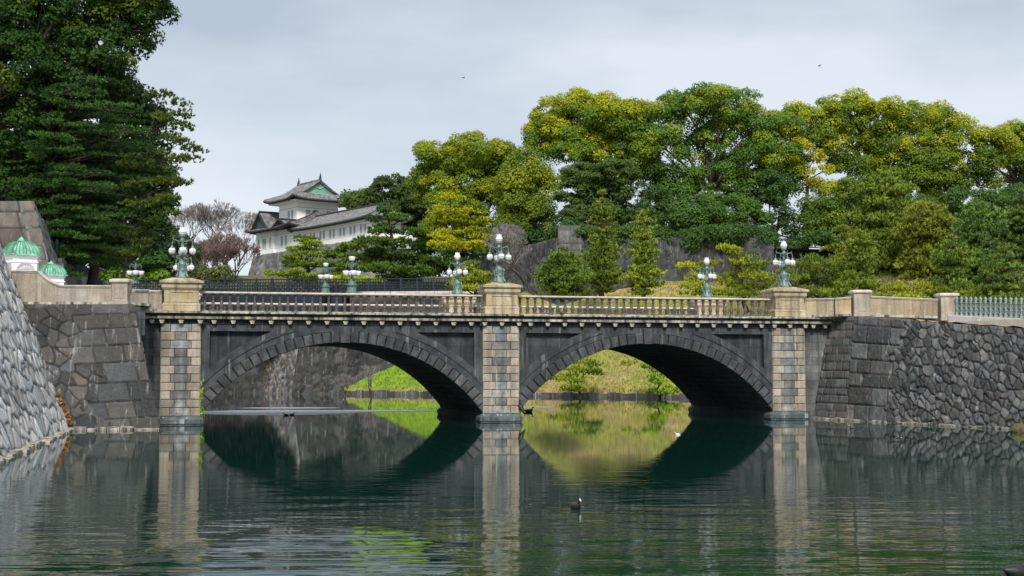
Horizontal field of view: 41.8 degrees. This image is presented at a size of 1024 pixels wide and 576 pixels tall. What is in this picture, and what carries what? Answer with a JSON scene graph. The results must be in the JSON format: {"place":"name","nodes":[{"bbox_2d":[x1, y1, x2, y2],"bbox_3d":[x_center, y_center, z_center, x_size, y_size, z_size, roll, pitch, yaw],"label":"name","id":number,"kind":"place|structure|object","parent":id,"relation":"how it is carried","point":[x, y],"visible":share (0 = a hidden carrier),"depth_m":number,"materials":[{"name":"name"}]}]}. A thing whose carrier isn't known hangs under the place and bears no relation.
{"place":"outdoors","nodes":[
{"label":"outdoors","id":0,"kind":"place"},
{"bbox_2d":[2,83,181,284],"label":"broadleaf tree","id":1,"kind":"object","parent":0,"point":[93,273],"visible":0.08,"depth_m":122.32,"materials":[{"name":"green plant"}]},
{"bbox_2d":[209,211,256,265],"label":"bare tree","id":2,"kind":"object","parent":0,"point":[247,220],"visible":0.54,"depth_m":263.30,"materials":[{"name":"grey plant"}]},
{"bbox_2d":[358,172,433,237],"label":"broadleaf tree","id":3,"kind":"object","parent":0,"point":[399,193],"visible":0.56,"depth_m":228.04,"materials":[{"name":"green plant"}]},
{"bbox_2d":[108,248,827,311],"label":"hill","id":4,"kind":"structure","parent":0,"point":[280,277],"depth_m":201.69,"materials":[{"name":"green plant"}]},
{"bbox_2d":[78,239,166,282],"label":"broadleaf tree","id":5,"kind":"object","parent":4,"relation":"on","point":[159,258],"visible":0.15,"depth_m":165.56,"materials":[{"name":"green plant"}]},
{"bbox_2d":[98,266,170,284],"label":"bush","id":6,"kind":"object","parent":4,"relation":"on","point":[153,273],"visible":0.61,"depth_m":165.77,"materials":[{"name":"green plant"}]},
{"bbox_2d":[145,217,205,277],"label":"broadleaf tree","id":7,"kind":"object","parent":4,"relation":"on","point":[168,264],"visible":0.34,"depth_m":174.72,"materials":[{"name":"green plant"}]},
{"bbox_2d":[169,202,218,241],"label":"bare tree","id":8,"kind":"object","parent":4,"relation":"on","point":[187,211],"visible":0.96,"depth_m":233.09,"materials":[{"name":"grey plant"}]},
{"bbox_2d":[169,262,235,284],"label":"bush","id":9,"kind":"object","parent":4,"relation":"on","point":[219,271],"visible":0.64,"depth_m":188.87,"materials":[{"name":"green plant"}]},
{"bbox_2d":[188,198,241,263],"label":"bare tree","id":10,"kind":"object","parent":4,"relation":"on","point":[224,213],"visible":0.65,"depth_m":236.02,"materials":[{"name":"grey plant"}]},
{"bbox_2d":[190,236,240,268],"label":"bare tree","id":11,"kind":"object","parent":4,"relation":"on","point":[202,244],"visible":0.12,"depth_m":209.86,"materials":[{"name":"brown plant"}]},
{"bbox_2d":[201,233,261,281],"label":"bare tree","id":12,"kind":"object","parent":4,"relation":"on","point":[230,246],"visible":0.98,"depth_m":205.25,"materials":[{"name":"red plant"}]},
{"bbox_2d":[220,359,270,392],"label":"stone wall","id":13,"kind":"structure","parent":4,"relation":"on","point":[251,380],"depth_m":158.31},
{"bbox_2d":[280,233,327,286],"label":"pine tree","id":14,"kind":"object","parent":4,"relation":"on","point":[297,258],"visible":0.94,"depth_m":196.05,"materials":[{"name":"green plant"}]},
{"bbox_2d":[262,266,382,291],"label":"pine tree","id":15,"kind":"object","parent":4,"relation":"on","point":[289,273],"visible":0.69,"depth_m":177.64,"materials":[{"name":"green plant"}]},
{"bbox_2d":[248,241,409,277],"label":"tower base","id":16,"kind":"object","parent":4,"relation":"on","point":[269,261],"visible":0.09,"depth_m":238.35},
{"bbox_2d":[245,173,412,255],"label":"watchtower","id":17,"kind":"structure","parent":16,"relation":"on","point":[310,208],"depth_m":238.82,"materials":[{"name":"white paint"}]},
{"bbox_2d":[337,186,368,208],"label":"broadleaf tree","id":18,"kind":"object","parent":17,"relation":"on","point":[349,199],"visible":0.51,"depth_m":236.13,"materials":[{"name":"green plant"}]},
{"bbox_2d":[319,239,373,287],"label":"pine tree","id":19,"kind":"object","parent":4,"relation":"on","point":[342,253],"visible":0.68,"depth_m":190.81,"materials":[{"name":"green plant"}]},
{"bbox_2d":[351,202,444,287],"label":"pine tree","id":20,"kind":"object","parent":4,"relation":"on","point":[394,255],"visible":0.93,"depth_m":185.15,"materials":[{"name":"green plant"}]},
{"bbox_2d":[358,243,454,277],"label":"tree","id":21,"kind":"object","parent":4,"relation":"on","point":[407,262],"visible":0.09,"depth_m":198.99,"materials":[{"name":"green plant"}]},
{"bbox_2d":[423,189,494,265],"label":"yellow tree","id":22,"kind":"object","parent":4,"relation":"on","point":[474,240],"visible":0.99,"depth_m":167.94,"materials":[{"name":"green plant"}]},
{"bbox_2d":[403,130,523,253],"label":"broadleaf tree","id":23,"kind":"object","parent":4,"relation":"on","point":[446,166],"visible":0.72,"depth_m":188.25,"materials":[{"name":"green plant"}]},
{"bbox_2d":[432,220,557,269],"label":"bush","id":24,"kind":"object","parent":4,"relation":"on","point":[538,234],"visible":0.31,"depth_m":179.76,"materials":[{"name":"green plant"}]},
{"bbox_2d":[454,238,559,312],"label":"rampart","id":25,"kind":"object","parent":4,"relation":"on","point":[527,264],"visible":0.2,"depth_m":164.27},
{"bbox_2d":[491,222,527,248],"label":"bare bush","id":26,"kind":"object","parent":25,"relation":"on","point":[510,227],"visible":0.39,"depth_m":170.78,"materials":[{"name":"grey plant"}]},
{"bbox_2d":[490,143,562,244],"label":"broadleaf tree","id":27,"kind":"object","parent":4,"relation":"on","point":[529,180],"visible":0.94,"depth_m":180.61,"materials":[{"name":"green plant"}]},
{"bbox_2d":[549,217,627,250],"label":"bush","id":28,"kind":"object","parent":4,"relation":"on","point":[585,231],"visible":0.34,"depth_m":161.18,"materials":[{"name":"green plant"}]},
{"bbox_2d":[520,86,664,197],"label":"broadleaf tree","id":29,"kind":"object","parent":4,"relation":"on","point":[559,127],"visible":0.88,"depth_m":187.66,"materials":[{"name":"green plant"}]},
{"bbox_2d":[550,158,648,230],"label":"broadleaf tree","id":30,"kind":"object","parent":4,"relation":"on","point":[588,181],"visible":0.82,"depth_m":173.35,"materials":[{"name":"green plant"}]},
{"bbox_2d":[618,183,682,236],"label":"broadleaf tree","id":31,"kind":"object","parent":4,"relation":"on","point":[658,210],"visible":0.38,"depth_m":178.77,"materials":[{"name":"green plant"}]},
{"bbox_2d":[560,237,774,305],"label":"rampart","id":32,"kind":"object","parent":4,"relation":"on","point":[672,253],"visible":0.28,"depth_m":158.95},
{"bbox_2d":[558,225,583,273],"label":"rampart corner","id":33,"kind":"object","parent":32,"relation":"on","point":[566,237],"visible":0.48,"depth_m":159.23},
{"bbox_2d":[614,221,784,252],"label":"bush","id":34,"kind":"object","parent":4,"relation":"on","point":[733,234],"visible":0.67,"depth_m":159.10,"materials":[{"name":"green plant"}]},
{"bbox_2d":[618,81,809,210],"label":"broadleaf tree","id":35,"kind":"object","parent":4,"relation":"on","point":[761,147],"visible":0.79,"depth_m":185.73,"materials":[{"name":"green plant"}]},
{"bbox_2d":[666,190,774,233],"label":"broadleaf tree","id":36,"kind":"object","parent":4,"relation":"on","point":[707,208],"visible":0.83,"depth_m":172.91,"materials":[{"name":"green plant"}]},
{"bbox_2d":[755,168,799,247],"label":"broadleaf tree","id":37,"kind":"object","parent":4,"relation":"on","point":[775,200],"visible":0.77,"depth_m":180.24,"materials":[{"name":"green plant"}]},
{"bbox_2d":[774,250,834,279],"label":"rampart","id":38,"kind":"object","parent":4,"relation":"on","point":[796,254],"visible":0.1,"depth_m":162.00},
{"bbox_2d":[771,121,839,248],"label":"broadleaf tree","id":39,"kind":"object","parent":4,"relation":"on","point":[813,181],"visible":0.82,"depth_m":184.90,"materials":[{"name":"green plant"}]},
{"bbox_2d":[774,229,840,248],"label":"bush","id":40,"kind":"object","parent":4,"relation":"on","point":[811,238],"visible":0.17,"depth_m":170.96,"materials":[{"name":"green plant"}]},
{"bbox_2d":[791,174,871,234],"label":"broadleaf tree","id":41,"kind":"object","parent":4,"relation":"on","point":[822,210],"visible":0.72,"depth_m":177.17,"materials":[{"name":"green plant"}]},
{"bbox_2d":[772,86,978,206],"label":"broadleaf tree","id":42,"kind":"object","parent":4,"relation":"on","point":[926,170],"visible":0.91,"depth_m":192.95,"materials":[{"name":"green plant"}]},
{"bbox_2d":[897,180,1023,241],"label":"broadleaf tree","id":43,"kind":"object","parent":4,"relation":"on","point":[994,197],"visible":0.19,"depth_m":174.75,"materials":[{"name":"green plant"}]},
{"bbox_2d":[952,118,1023,190],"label":"broadleaf tree","id":44,"kind":"object","parent":4,"relation":"on","point":[1003,149],"visible":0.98,"depth_m":192.22,"materials":[{"name":"green plant"}]},
{"bbox_2d":[0,393,1023,575],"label":"water","id":45,"kind":"structure","parent":0,"point":[247,484],"depth_m":31.41,"materials":[{"name":"liquid"}]},
{"bbox_2d":[0,244,72,464],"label":"quay wall","id":46,"kind":"structure","parent":45,"relation":"in","point":[32,416],"depth_m":56.38,"materials":[{"name":"stone"}]},
{"bbox_2d":[55,388,72,425],"bbox_3d":[-21.546,5.710,64.159,1.215,1.859,0.413,-2,-4,32],"label":"climbing plant","id":47,"kind":"object","parent":46,"relation":"attached to","point":[67,416],"visible":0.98,"depth_m":64.05,"materials":[{"name":"brown plant"}]},
{"bbox_2d":[23,304,160,430],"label":"abutment wall","id":48,"kind":"structure","parent":45,"relation":"in","point":[94,358],"depth_m":65.12,"materials":[{"name":"stone"}]},
{"bbox_2d":[11,270,111,304],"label":"parapet","id":49,"kind":"structure","parent":48,"relation":"on","point":[35,287],"depth_m":66.02,"materials":[{"name":"stone"}]},
{"bbox_2d":[109,279,134,303],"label":"parapet post","id":50,"kind":"object","parent":48,"relation":"on","point":[121,288],"visible":0.95,"depth_m":65.85,"materials":[{"name":"stone"}]},
{"bbox_2d":[130,289,162,310],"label":"parapet","id":51,"kind":"structure","parent":48,"relation":"on","point":[149,300],"depth_m":67.11,"materials":[{"name":"stone"}]},
{"bbox_2d":[291,296,441,393],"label":"stone wall","id":52,"kind":"structure","parent":45,"relation":"in","point":[317,369],"depth_m":152.98,"materials":[{"name":"stone"}]},
{"bbox_2d":[141,278,833,425],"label":"stone bridge","id":53,"kind":"structure","parent":45,"relation":"in","point":[498,355],"depth_m":74.47,"materials":[{"name":"stone"}]},
{"bbox_2d":[168,227,195,277],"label":"candelabra lamp","id":54,"kind":"object","parent":53,"relation":"on","point":[182,269],"visible":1,"depth_m":70.69,"materials":[{"name":"teal metal"}]},
{"bbox_2d":[447,252,467,293],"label":"candelabra lamp","id":55,"kind":"object","parent":53,"relation":"on","point":[457,283],"visible":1,"depth_m":86.52,"materials":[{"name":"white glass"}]},
{"bbox_2d":[487,234,511,282],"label":"candelabra lamp","id":56,"kind":"object","parent":53,"relation":"on","point":[499,256],"visible":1,"depth_m":74.70,"materials":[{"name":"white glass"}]},
{"bbox_2d":[697,257,716,297],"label":"candelabra lamp","id":57,"kind":"object","parent":53,"relation":"on","point":[706,290],"visible":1,"depth_m":90.50,"materials":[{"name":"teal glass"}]},
{"bbox_2d":[772,241,794,286],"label":"candelabra lamp","id":58,"kind":"object","parent":53,"relation":"on","point":[784,278],"visible":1,"depth_m":78.71,"materials":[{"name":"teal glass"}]},
{"bbox_2d":[804,297,851,316],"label":"parapet","id":59,"kind":"structure","parent":53,"relation":"on","point":[827,307],"depth_m":78.09,"materials":[{"name":"stone"}]},
{"bbox_2d":[1002,564,1023,575],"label":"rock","id":60,"kind":"object","parent":45,"relation":"on","point":[1015,570],"visible":1,"depth_m":19.32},
{"bbox_2d":[1,0,1023,276],"label":"sky","id":61,"kind":"structure","parent":0,"point":[281,92],"materials":[{"name":"white"}]},
{"bbox_2d":[549,357,603,396],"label":"pine tree","id":62,"kind":"object","parent":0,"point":[589,368],"visible":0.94,"depth_m":135.53,"materials":[{"name":"green plant"}]},
{"bbox_2d":[640,362,681,397],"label":"bush","id":63,"kind":"object","parent":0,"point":[656,391],"visible":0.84,"depth_m":131.55,"materials":[{"name":"green plant"}]},
{"bbox_2d":[345,271,1023,393],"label":"grass bank","id":64,"kind":"structure","parent":0,"point":[622,373],"depth_m":146.12,"materials":[{"name":"plant"}]},
{"bbox_2d":[331,374,356,393],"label":"bare bush","id":65,"kind":"object","parent":64,"relation":"on","point":[344,380],"visible":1,"depth_m":142.49,"materials":[{"name":"grey plant"}]},
{"bbox_2d":[343,253,360,292],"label":"bell globe lamp","id":66,"kind":"object","parent":64,"relation":"on","point":[351,285],"visible":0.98,"depth_m":146.96,"materials":[{"name":"teal metal"}]},
{"bbox_2d":[359,365,377,395],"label":"bare tree","id":67,"kind":"object","parent":64,"relation":"on","point":[373,370],"visible":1,"depth_m":137.99,"materials":[{"name":"grey plant"}]},
{"bbox_2d":[358,291,473,293],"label":"parapet","id":68,"kind":"structure","parent":64,"relation":"on","point":[419,292],"depth_m":148.69,"materials":[{"name":"stone"}]},
{"bbox_2d":[446,260,495,308],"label":"pine tree","id":69,"kind":"object","parent":64,"relation":"on","point":[472,279],"visible":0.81,"depth_m":127.49,"materials":[{"name":"green plant"}]},
{"bbox_2d":[483,225,531,285],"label":"bare tree","id":70,"kind":"object","parent":64,"relation":"on","point":[512,239],"visible":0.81,"depth_m":153.30,"materials":[{"name":"grey plant"}]},
{"bbox_2d":[339,390,685,397],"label":"shore edging","id":71,"kind":"object","parent":64,"relation":"on","point":[563,394],"visible":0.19,"depth_m":139.39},
{"bbox_2d":[530,244,595,302],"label":"pine tree","id":72,"kind":"object","parent":64,"relation":"on","point":[563,262],"visible":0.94,"depth_m":140.18,"materials":[{"name":"green plant"}]},
{"bbox_2d":[577,189,626,295],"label":"pine tree","id":73,"kind":"object","parent":64,"relation":"on","point":[603,279],"visible":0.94,"depth_m":145.81,"materials":[{"name":"green plant"}]},
{"bbox_2d":[617,208,667,300],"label":"pine tree","id":74,"kind":"object","parent":64,"relation":"on","point":[642,272],"visible":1,"depth_m":142.97,"materials":[{"name":"green plant"}]},
{"bbox_2d":[344,269,1023,392],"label":"grass tufts","id":75,"kind":"object","parent":64,"relation":"on","point":[775,281],"visible":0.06,"depth_m":146.29,"materials":[{"name":"green plant"}]},
{"bbox_2d":[676,258,731,297],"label":"pine tree","id":76,"kind":"object","parent":64,"relation":"on","point":[689,265],"visible":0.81,"depth_m":138.53,"materials":[{"name":"green plant"}]},
{"bbox_2d":[715,243,777,312],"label":"pine tree","id":77,"kind":"object","parent":64,"relation":"on","point":[741,288],"visible":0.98,"depth_m":136.95,"materials":[{"name":"green plant"}]},
{"bbox_2d":[757,253,819,296],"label":"pine tree","id":78,"kind":"object","parent":64,"relation":"on","point":[799,277],"visible":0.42,"depth_m":133.25,"materials":[{"name":"green plant"}]},
{"bbox_2d":[789,253,850,298],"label":"pine tree","id":79,"kind":"object","parent":64,"relation":"on","point":[817,279],"visible":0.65,"depth_m":137.29,"materials":[{"name":"green plant"}]},
{"bbox_2d":[819,224,858,276],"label":"pine tree","id":80,"kind":"object","parent":64,"relation":"on","point":[842,228],"visible":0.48,"depth_m":147.47,"materials":[{"name":"green plant"}]},
{"bbox_2d":[833,229,883,297],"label":"pine tree","id":81,"kind":"object","parent":64,"relation":"on","point":[860,264],"visible":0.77,"depth_m":133.70,"materials":[{"name":"green plant"}]},
{"bbox_2d":[828,169,920,276],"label":"pine tree","id":82,"kind":"object","parent":64,"relation":"on","point":[877,211],"visible":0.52,"depth_m":150.47,"materials":[{"name":"green plant"}]},
{"bbox_2d":[845,279,978,318],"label":"pine tree","id":83,"kind":"object","parent":64,"relation":"on","point":[902,289],"visible":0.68,"depth_m":131.38,"materials":[{"name":"green plant"}]},
{"bbox_2d":[890,196,959,280],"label":"pine tree","id":84,"kind":"object","parent":64,"relation":"on","point":[924,230],"visible":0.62,"depth_m":143.25,"materials":[{"name":"green plant"}]},
{"bbox_2d":[923,233,981,305],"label":"pine tree","id":85,"kind":"object","parent":64,"relation":"on","point":[949,256],"visible":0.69,"depth_m":132.70,"materials":[{"name":"green plant"}]},
{"bbox_2d":[950,197,1010,291],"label":"pine tree","id":86,"kind":"object","parent":64,"relation":"on","point":[979,226],"visible":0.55,"depth_m":137.27,"materials":[{"name":"green plant"}]},
{"bbox_2d":[961,280,1023,315],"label":"pine tree","id":87,"kind":"object","parent":64,"relation":"on","point":[986,286],"visible":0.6,"depth_m":128.88,"materials":[{"name":"green plant"}]},
{"bbox_2d":[972,242,1023,313],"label":"pine tree","id":88,"kind":"object","parent":64,"relation":"on","point":[1000,268],"visible":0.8,"depth_m":128.50,"materials":[{"name":"green plant"}]},
{"bbox_2d":[995,186,1023,263],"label":"pine tree","id":89,"kind":"object","parent":64,"relation":"on","point":[1014,218],"visible":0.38,"depth_m":141.68,"materials":[{"name":"green plant"}]},
{"bbox_2d":[813,316,1023,429],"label":"bank wall","id":90,"kind":"structure","parent":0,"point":[892,370],"depth_m":71.65,"materials":[{"name":"stone"}]},
{"bbox_2d":[848,290,871,316],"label":"parapet post","id":91,"kind":"object","parent":90,"relation":"on","point":[860,302],"visible":0.99,"depth_m":77.65,"materials":[{"name":"stone"}]},
{"bbox_2d":[870,296,937,318],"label":"parapet","id":92,"kind":"structure","parent":91,"relation":"attached to","point":[895,307],"depth_m":77.93,"materials":[{"name":"stone"}]},
{"bbox_2d":[961,319,1023,328],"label":"plaza","id":93,"kind":"structure","parent":0,"point":[1015,322],"depth_m":73.41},
{"bbox_2d":[948,315,1023,321],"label":"kerb wall","id":94,"kind":"structure","parent":93,"relation":"on","point":[953,318],"depth_m":75.86,"materials":[{"name":"stone"}]},
{"bbox_2d":[934,293,958,320],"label":"parapet post","id":95,"kind":"object","parent":94,"relation":"on","point":[946,305],"visible":0.89,"depth_m":77.74,"materials":[{"name":"stone"}]},
{"bbox_2d":[954,296,1023,317],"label":"ornate railing","id":96,"kind":"object","parent":94,"relation":"on","point":[991,305],"visible":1,"depth_m":74.93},
{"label":"left road","id":97,"kind":"structure","parent":0,"visible":0},
{"bbox_2d":[2,236,41,269],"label":"guard kiosk","id":98,"kind":"object","parent":97,"relation":"on","point":[21,253],"visible":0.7,"depth_m":75.72,"materials":[{"name":"white paint"}]},
{"bbox_2d":[0,201,64,284],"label":"gate wall","id":99,"kind":"structure","parent":97,"relation":"on","point":[23,219],"depth_m":98.99,"materials":[{"name":"brown stone"}]},
{"bbox_2d":[37,261,67,284],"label":"guard kiosk","id":100,"kind":"object","parent":97,"relation":"on","point":[56,273],"visible":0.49,"depth_m":93.79,"materials":[{"name":"white paint"}]},
{"bbox_2d":[57,258,87,284],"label":"wall","id":101,"kind":"structure","parent":97,"relation":"on","point":[72,280],"depth_m":114.63,"materials":[{"name":"stone"}]},
{"bbox_2d":[56,239,103,284],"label":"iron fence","id":102,"kind":"object","parent":101,"relation":"on","point":[84,269],"visible":0.13,"depth_m":130.01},
{"bbox_2d":[0,0,181,200],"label":"broadleaf tree","id":103,"kind":"object","parent":97,"relation":"on","point":[75,38],"visible":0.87,"depth_m":112.18,"materials":[{"name":"green plant"}]},
{"bbox_2d":[0,74,182,277],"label":"cedar tree","id":104,"kind":"object","parent":97,"relation":"on","point":[75,210],"visible":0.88,"depth_m":111.27,"materials":[{"name":"green plant"}]},
{"bbox_2d":[99,86,209,278],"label":"pine tree","id":105,"kind":"object","parent":97,"relation":"on","point":[151,201],"visible":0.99,"depth_m":112.54,"materials":[{"name":"green plant"}]},
{"label":"moat bed","id":106,"kind":"structure","parent":0,"visible":0},
{"bbox_2d":[264,311,300,393],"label":"stone wall","id":107,"kind":"structure","parent":106,"relation":"on","point":[280,373],"depth_m":154.51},
{"bbox_2d":[100,277,452,310],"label":"iron bridge","id":108,"kind":"structure","parent":107,"relation":"on","point":[242,298],"depth_m":152.00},
{"bbox_2d":[127,257,143,289],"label":"bell globe lamp","id":109,"kind":"object","parent":108,"relation":"on","point":[134,273],"visible":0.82,"depth_m":156.11,"materials":[{"name":"glass"}]},
{"bbox_2d":[318,260,332,292],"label":"bell globe lamp","id":110,"kind":"object","parent":108,"relation":"on","point":[325,286],"visible":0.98,"depth_m":149.22,"materials":[{"name":"teal metal"}]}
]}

